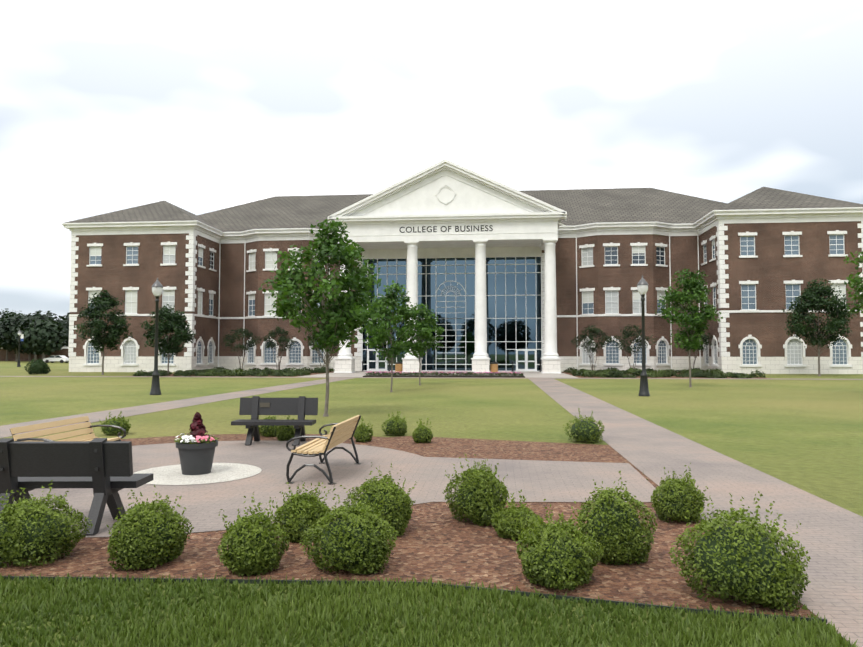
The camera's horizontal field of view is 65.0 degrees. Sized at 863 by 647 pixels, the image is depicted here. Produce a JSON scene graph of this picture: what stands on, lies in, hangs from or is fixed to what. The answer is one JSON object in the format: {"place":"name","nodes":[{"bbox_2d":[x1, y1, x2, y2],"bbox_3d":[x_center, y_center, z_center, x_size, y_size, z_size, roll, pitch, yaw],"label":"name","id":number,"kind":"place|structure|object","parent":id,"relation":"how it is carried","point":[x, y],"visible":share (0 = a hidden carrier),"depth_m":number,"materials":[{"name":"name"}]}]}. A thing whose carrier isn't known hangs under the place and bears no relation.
{"place":"outdoors","nodes":[
{"label":"outdoors","id":0,"kind":"place"},
{"bbox_2d":[0,361,862,646],"bbox_3d":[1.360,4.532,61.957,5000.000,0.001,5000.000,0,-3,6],"label":"lawn","id":1,"kind":"structure","parent":0,"point":[804,435],"depth_m":20.95,"materials":[{"name":"green plant"}]},
{"bbox_2d":[17,330,23,366],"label":"lamp post","id":2,"kind":"object","parent":1,"relation":"on","point":[22,339],"visible":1,"depth_m":90.84,"materials":[{"name":"black metal"}]},
{"bbox_2d":[0,349,68,360],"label":"buildings","id":3,"kind":"structure","parent":1,"relation":"on","point":[23,357],"depth_m":163.22,"materials":[{"name":"brick"}]},
{"bbox_2d":[0,309,69,362],"bbox_3d":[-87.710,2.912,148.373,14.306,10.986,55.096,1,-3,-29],"label":"tree line","id":4,"kind":"object","parent":1,"relation":"on","point":[44,334],"visible":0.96,"depth_m":134.73,"materials":[{"name":"green plant"}]},
{"bbox_2d":[24,359,50,374],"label":"lawn bush","id":5,"kind":"object","parent":1,"relation":"on","point":[37,367],"visible":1,"depth_m":57.57,"materials":[{"name":"green plant"}]},
{"bbox_2d":[43,355,68,362],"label":"white car","id":6,"kind":"object","parent":1,"relation":"on","point":[60,358],"visible":0.98,"depth_m":128.22,"materials":[{"name":"white paint"}]},
{"bbox_2d":[73,290,132,374],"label":"dark tree","id":7,"kind":"object","parent":1,"relation":"on","point":[105,301],"visible":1,"depth_m":55.97,"materials":[{"name":"green plant"}]},
{"bbox_2d":[99,411,130,435],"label":"shrub","id":8,"kind":"object","parent":1,"relation":"on","point":[121,422],"visible":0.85,"depth_m":14.56,"materials":[{"name":"green plant"}]},
{"bbox_2d":[150,278,162,394],"bbox_3d":[-11.791,0.537,29.039,0.470,5.030,0.470,0,-3,6],"label":"lamp post","id":9,"kind":"object","parent":1,"relation":"on","point":[157,288],"visible":1,"depth_m":28.95,"materials":[{"name":"black metal"}]},
{"bbox_2d":[258,217,386,416],"bbox_3d":[-2.989,-0.221,18.970,3.528,5.646,3.709,0,-3,6],"label":"young tree","id":10,"kind":"object","parent":1,"relation":"on","point":[347,308],"visible":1,"depth_m":18.75,"materials":[{"name":"green plant"}]},
{"bbox_2d":[358,280,419,391],"bbox_3d":[-1.858,0.582,31.075,2.742,5.126,2.709,2,-3,-35],"label":"young tree","id":11,"kind":"object","parent":1,"relation":"on","point":[390,300],"visible":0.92,"depth_m":30.71,"materials":[{"name":"green plant"}]},
{"bbox_2d":[380,411,407,435],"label":"shrub","id":12,"kind":"object","parent":1,"relation":"on","point":[395,426],"visible":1,"depth_m":14.41,"materials":[{"name":"green plant"}]},
{"bbox_2d":[0,434,818,617],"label":"mulch bed","id":13,"kind":"object","parent":1,"relation":"on","point":[437,541],"visible":0.23,"depth_m":5.78,"materials":[{"name":"brown wood"}]},
{"bbox_2d":[0,480,92,567],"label":"shrub","id":14,"kind":"object","parent":13,"relation":"on","point":[33,529],"visible":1,"depth_m":5.62,"materials":[{"name":"green plant"}]},
{"bbox_2d":[106,485,193,570],"bbox_3d":[-2.388,1.676,5.685,0.639,0.660,0.686,0,-3,6],"label":"shrub","id":15,"kind":"object","parent":13,"relation":"on","point":[142,534],"visible":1,"depth_m":5.51,"materials":[{"name":"green plant"}]},
{"bbox_2d":[217,492,292,575],"bbox_3d":[-1.459,1.699,5.493,0.574,0.595,0.569,-2,-3,37],"label":"shrub","id":16,"kind":"object","parent":13,"relation":"on","point":[253,548],"visible":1,"depth_m":5.36,"materials":[{"name":"green plant"}]},
{"bbox_2d":[258,415,279,436],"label":"shrub","id":17,"kind":"object","parent":13,"relation":"on","point":[267,430],"visible":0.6,"depth_m":14.23,"materials":[{"name":"green plant"}]},
{"bbox_2d":[276,415,295,440],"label":"shrub","id":18,"kind":"object","parent":13,"relation":"on","point":[285,432],"visible":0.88,"depth_m":13.60,"materials":[{"name":"green plant"}]},
{"bbox_2d":[269,481,331,542],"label":"shrub","id":19,"kind":"object","parent":13,"relation":"on","point":[305,510],"visible":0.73,"depth_m":6.32,"materials":[{"name":"green plant"}]},
{"bbox_2d":[14,441,658,536],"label":"paved patio","id":20,"kind":"structure","parent":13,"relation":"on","point":[533,480],"depth_m":9.31,"materials":[{"name":"grey concrete"}]},
{"bbox_2d":[10,416,125,440],"bbox_3d":[-5.135,1.798,9.686,0.692,0.787,1.770,0,-3,4],"label":"bench","id":21,"kind":"object","parent":20,"relation":"on","point":[29,436],"visible":0.35,"depth_m":9.84,"materials":[{"name":"beige wood"}]},
{"bbox_2d":[0,438,153,534],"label":"plastic bench","id":22,"kind":"object","parent":20,"relation":"on","point":[102,468],"visible":0.79,"depth_m":6.67,"materials":[{"name":"black plastic"}]},
{"bbox_2d":[133,463,261,484],"bbox_3d":[-3.427,2.178,9.878,1.840,0.001,1.840,0,-3,6],"label":"concrete pad","id":23,"kind":"object","parent":20,"relation":"on","point":[174,475],"visible":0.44,"depth_m":9.74,"materials":[{"name":"beige concrete"}]},
{"bbox_2d":[175,440,217,474],"bbox_3d":[-3.427,1.959,9.888,0.592,0.470,0.592,0,-3,6],"label":"planter pot","id":24,"kind":"object","parent":23,"relation":"on","point":[195,459],"visible":0.79,"depth_m":9.69,"materials":[{"name":"grey plastic"}]},
{"bbox_2d":[174,412,218,446],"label":"flowers","id":25,"kind":"object","parent":24,"relation":"on","point":[198,431],"visible":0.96,"depth_m":9.82,"materials":[{"name":"red plant"}]},
{"bbox_2d":[231,396,317,445],"bbox_3d":[-3.027,1.903,13.218,1.540,0.943,0.782,0,-3,1],"label":"plastic bench","id":26,"kind":"object","parent":20,"relation":"on","point":[255,407],"visible":0.92,"depth_m":13.36,"materials":[{"name":"black plastic"}]},
{"bbox_2d":[285,415,361,484],"bbox_3d":[-1.541,1.810,9.950,0.695,0.787,1.771,0,-3,6],"label":"slatted bench","id":27,"kind":"object","parent":20,"relation":"on","point":[339,433],"visible":0.94,"depth_m":9.41,"materials":[{"name":"beige wood"}]},
{"bbox_2d":[299,485,397,574],"bbox_3d":[-0.655,1.667,5.571,0.786,0.666,0.717,0,-3,6],"label":"shrub","id":28,"kind":"object","parent":13,"relation":"on","point":[352,541],"visible":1,"depth_m":5.37,"materials":[{"name":"green plant"}]},
{"bbox_2d":[354,416,373,442],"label":"shrub","id":29,"kind":"object","parent":13,"relation":"on","point":[362,433],"visible":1,"depth_m":13.41,"materials":[{"name":"green plant"}]},
{"bbox_2d":[340,462,416,536],"bbox_3d":[-0.490,1.696,6.659,0.656,0.707,0.694,-2,-3,40],"label":"shrub","id":30,"kind":"object","parent":13,"relation":"on","point":[397,505],"visible":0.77,"depth_m":6.51,"materials":[{"name":"green plant"}]},
{"bbox_2d":[2,576,826,622],"bbox_3d":[-3.034,1.988,5.609,11.332,0.028,1.749,-1,-3,21],"label":"bed edging","id":31,"kind":"object","parent":13,"relation":"on","point":[240,581],"visible":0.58,"depth_m":5.02,"materials":[{"name":"grey"}]},
{"bbox_2d":[412,418,432,442],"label":"shrub","id":32,"kind":"object","parent":13,"relation":"on","point":[422,433],"visible":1,"depth_m":13.25,"materials":[{"name":"green plant"}]},
{"bbox_2d":[442,454,508,525],"bbox_3d":[0.483,1.714,7.144,0.676,0.713,0.702,-1,-3,22],"label":"shrub","id":33,"kind":"object","parent":13,"relation":"on","point":[478,490],"visible":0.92,"depth_m":6.93,"materials":[{"name":"green plant"}]},
{"bbox_2d":[488,489,543,539],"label":"shrub","id":34,"kind":"object","parent":13,"relation":"on","point":[505,521],"visible":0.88,"depth_m":6.40,"materials":[{"name":"green plant"}]},
{"bbox_2d":[511,499,603,590],"bbox_3d":[0.967,1.687,5.236,0.711,0.598,0.669,2,-3,-31],"label":"shrub","id":35,"kind":"object","parent":13,"relation":"on","point":[557,553],"visible":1,"depth_m":5.05,"materials":[{"name":"green plant"}]},
{"bbox_2d":[576,471,657,564],"bbox_3d":[1.557,1.642,5.779,0.667,0.737,0.639,3,-4,-45],"label":"shrub","id":36,"kind":"object","parent":13,"relation":"on","point":[622,531],"visible":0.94,"depth_m":5.62,"materials":[{"name":"green plant"}]},
{"bbox_2d":[650,462,707,522],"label":"shrub","id":37,"kind":"object","parent":13,"relation":"on","point":[676,499],"visible":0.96,"depth_m":7.01,"materials":[{"name":"green plant"}]},
{"bbox_2d":[668,491,810,611],"bbox_3d":[2.229,1.599,4.880,0.913,0.740,0.865,2,-3,-41],"label":"shrub","id":38,"kind":"object","parent":13,"relation":"on","point":[745,559],"visible":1,"depth_m":4.69,"materials":[{"name":"green plant"}]},
{"bbox_2d":[396,303,444,384],"bbox_3d":[-0.581,1.143,37.844,2.585,4.611,2.895,1,-3,-14],"label":"young tree","id":39,"kind":"object","parent":1,"relation":"on","point":[423,332],"visible":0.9,"depth_m":37.60,"materials":[{"name":"green plant"}]},
{"bbox_2d":[0,376,862,646],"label":"walkways","id":40,"kind":"structure","parent":1,"relation":"on","point":[829,536],"depth_m":9.04,"materials":[{"name":"concrete"}]},
{"bbox_2d":[62,159,862,372],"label":"building trim","id":41,"kind":"structure","parent":1,"relation":"on","point":[445,193],"depth_m":62.40,"materials":[{"name":"white paint"}]},
{"bbox_2d":[399,225,492,232],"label":"sign text","id":42,"kind":"object","parent":41,"relation":"attached to","point":[446,228],"visible":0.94,"depth_m":61.90,"materials":[{"name":"black"}]},
{"bbox_2d":[337,240,558,357],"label":"portico columns","id":43,"kind":"structure","parent":41,"relation":"on","point":[550,329],"depth_m":61.41,"materials":[{"name":"white paint"}]},
{"bbox_2d":[361,256,542,370],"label":"window frames","id":44,"kind":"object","parent":41,"relation":"attached to","point":[377,360],"visible":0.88,"depth_m":67.99,"materials":[{"name":"white metal"}]},
{"bbox_2d":[363,257,541,370],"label":"glass curtain wall","id":45,"kind":"structure","parent":44,"relation":"in","point":[512,330],"depth_m":68.00,"materials":[{"name":"blue glass"}]},
{"bbox_2d":[218,233,700,368],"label":"downpipes","id":46,"kind":"object","parent":41,"relation":"attached to","point":[576,297],"visible":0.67,"depth_m":67.08,"materials":[{"name":"white"}]},
{"bbox_2d":[65,187,862,231],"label":"roof","id":47,"kind":"structure","parent":41,"relation":"on","point":[583,206],"depth_m":71.95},
{"bbox_2d":[87,234,847,364],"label":"window frames","id":48,"kind":"structure","parent":41,"relation":"attached to","point":[612,353],"depth_m":65.32,"materials":[{"name":"white paint"}]},
{"bbox_2d":[210,247,716,363],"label":"window blinds","id":49,"kind":"object","parent":48,"relation":"in","point":[610,251],"depth_m":65.85,"materials":[{"name":"grey"}]},
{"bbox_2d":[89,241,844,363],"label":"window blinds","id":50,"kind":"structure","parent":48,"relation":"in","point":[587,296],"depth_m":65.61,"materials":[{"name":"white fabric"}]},
{"bbox_2d":[88,235,846,363],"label":"window glass","id":51,"kind":"object","parent":48,"relation":"in","point":[746,241],"depth_m":64.96,"materials":[{"name":"blue"}]},
{"bbox_2d":[69,356,862,373],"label":"stone base wall","id":52,"kind":"structure","parent":1,"relation":"on","point":[772,365],"depth_m":65.07,"materials":[{"name":"beige stone"}]},
{"bbox_2d":[169,371,773,378],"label":"foundation beds","id":53,"kind":"object","parent":1,"relation":"on","point":[333,372],"depth_m":52.28,"materials":[{"name":"brown soil"}]},
{"bbox_2d":[140,304,195,375],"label":"dark tree","id":54,"kind":"object","parent":53,"relation":"on","point":[172,322],"visible":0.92,"depth_m":53.94,"materials":[{"name":"green plant"}]},
{"bbox_2d":[133,366,334,376],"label":"foundation shrubs","id":55,"kind":"object","parent":53,"relation":"on","point":[239,372],"visible":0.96,"depth_m":53.61,"materials":[{"name":"green plant"}]},
{"bbox_2d":[221,327,260,368],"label":"crape myrtle","id":56,"kind":"object","parent":53,"relation":"on","point":[246,333],"visible":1,"depth_m":64.16,"materials":[{"name":"green plant"}]},
{"bbox_2d":[261,326,295,369],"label":"crape myrtle","id":57,"kind":"object","parent":53,"relation":"on","point":[283,339],"visible":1,"depth_m":64.80,"materials":[{"name":"green plant"}]},
{"bbox_2d":[307,329,337,366],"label":"crape myrtle","id":58,"kind":"object","parent":53,"relation":"on","point":[309,344],"visible":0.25,"depth_m":65.74,"materials":[{"name":"green plant"}]},
{"bbox_2d":[571,324,613,370],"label":"crape myrtle","id":59,"kind":"object","parent":53,"relation":"on","point":[596,331],"visible":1,"depth_m":62.05,"materials":[{"name":"green plant"}]},
{"bbox_2d":[613,324,656,368],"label":"crape myrtle","id":60,"kind":"object","parent":53,"relation":"on","point":[631,334],"visible":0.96,"depth_m":61.08,"materials":[{"name":"green plant"}]},
{"bbox_2d":[563,367,765,377],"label":"foundation shrubs","id":61,"kind":"object","parent":53,"relation":"on","point":[611,372],"visible":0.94,"depth_m":50.73,"materials":[{"name":"green plant"}]},
{"bbox_2d":[673,329,712,366],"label":"crape myrtle","id":62,"kind":"object","parent":53,"relation":"on","point":[704,339],"visible":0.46,"depth_m":62.50,"materials":[{"name":"green plant"}]},
{"bbox_2d":[563,408,604,442],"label":"shrub","id":63,"kind":"object","parent":1,"relation":"on","point":[585,429],"visible":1,"depth_m":13.25,"materials":[{"name":"green plant"}]},
{"bbox_2d":[637,275,649,395],"bbox_3d":[8.820,0.499,28.196,0.470,5.030,0.470,0,-3,6],"label":"lamp post","id":64,"kind":"object","parent":1,"relation":"on","point":[642,286],"visible":1,"depth_m":28.11,"materials":[{"name":"black metal"}]},
{"bbox_2d":[655,269,722,386],"bbox_3d":[13.507,0.221,35.695,2.856,6.259,2.986,1,-3,-16],"label":"young tree","id":65,"kind":"object","parent":1,"relation":"on","point":[694,316],"visible":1,"depth_m":35.31,"materials":[{"name":"green plant"}]},
{"bbox_2d":[782,278,857,375],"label":"dark tree","id":66,"kind":"object","parent":1,"relation":"on","point":[813,298],"visible":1,"depth_m":53.11,"materials":[{"name":"green plant"}]},
{"bbox_2d":[844,251,862,312],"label":"tree","id":67,"kind":"object","parent":1,"relation":"on","point":[856,281],"visible":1,"depth_m":27.52,"materials":[{"name":"green plant"}]},
{"bbox_2d":[0,0,862,322],"label":"sky","id":68,"kind":"structure","parent":0,"point":[198,107],"materials":[{"name":"white"}]},
{"bbox_2d":[298,371,577,377],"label":"plaza paving","id":69,"kind":"structure","parent":0,"point":[532,374],"depth_m":57.16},
{"bbox_2d":[395,362,402,371],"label":"trash can","id":70,"kind":"object","parent":69,"relation":"on","point":[398,366],"visible":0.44,"depth_m":62.02,"materials":[{"name":"orange paint"}]},
{"bbox_2d":[363,375,524,377],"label":"flower bed soil","id":71,"kind":"structure","parent":69,"relation":"on","point":[502,376],"depth_m":50.53,"materials":[{"name":"brown soil"}]},
{"bbox_2d":[366,371,523,375],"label":"flower bed foliage","id":72,"kind":"object","parent":71,"relation":"on","point":[385,373],"visible":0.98,"depth_m":50.98,"materials":[{"name":"green plant"}]},
{"bbox_2d":[335,359,559,371],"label":"column pedestals","id":73,"kind":"object","parent":69,"relation":"on","point":[480,365],"depth_m":61.46,"materials":[{"name":"stone"}]},
{"bbox_2d":[490,362,497,371],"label":"trash can","id":74,"kind":"object","parent":69,"relation":"on","point":[493,366],"visible":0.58,"depth_m":61.16,"materials":[{"name":"orange paint"}]},
{"bbox_2d":[69,221,862,356],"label":"brick walls","id":75,"kind":"structure","parent":0,"point":[770,269],"depth_m":65.41,"materials":[{"name":"brown brick"}]}
]}

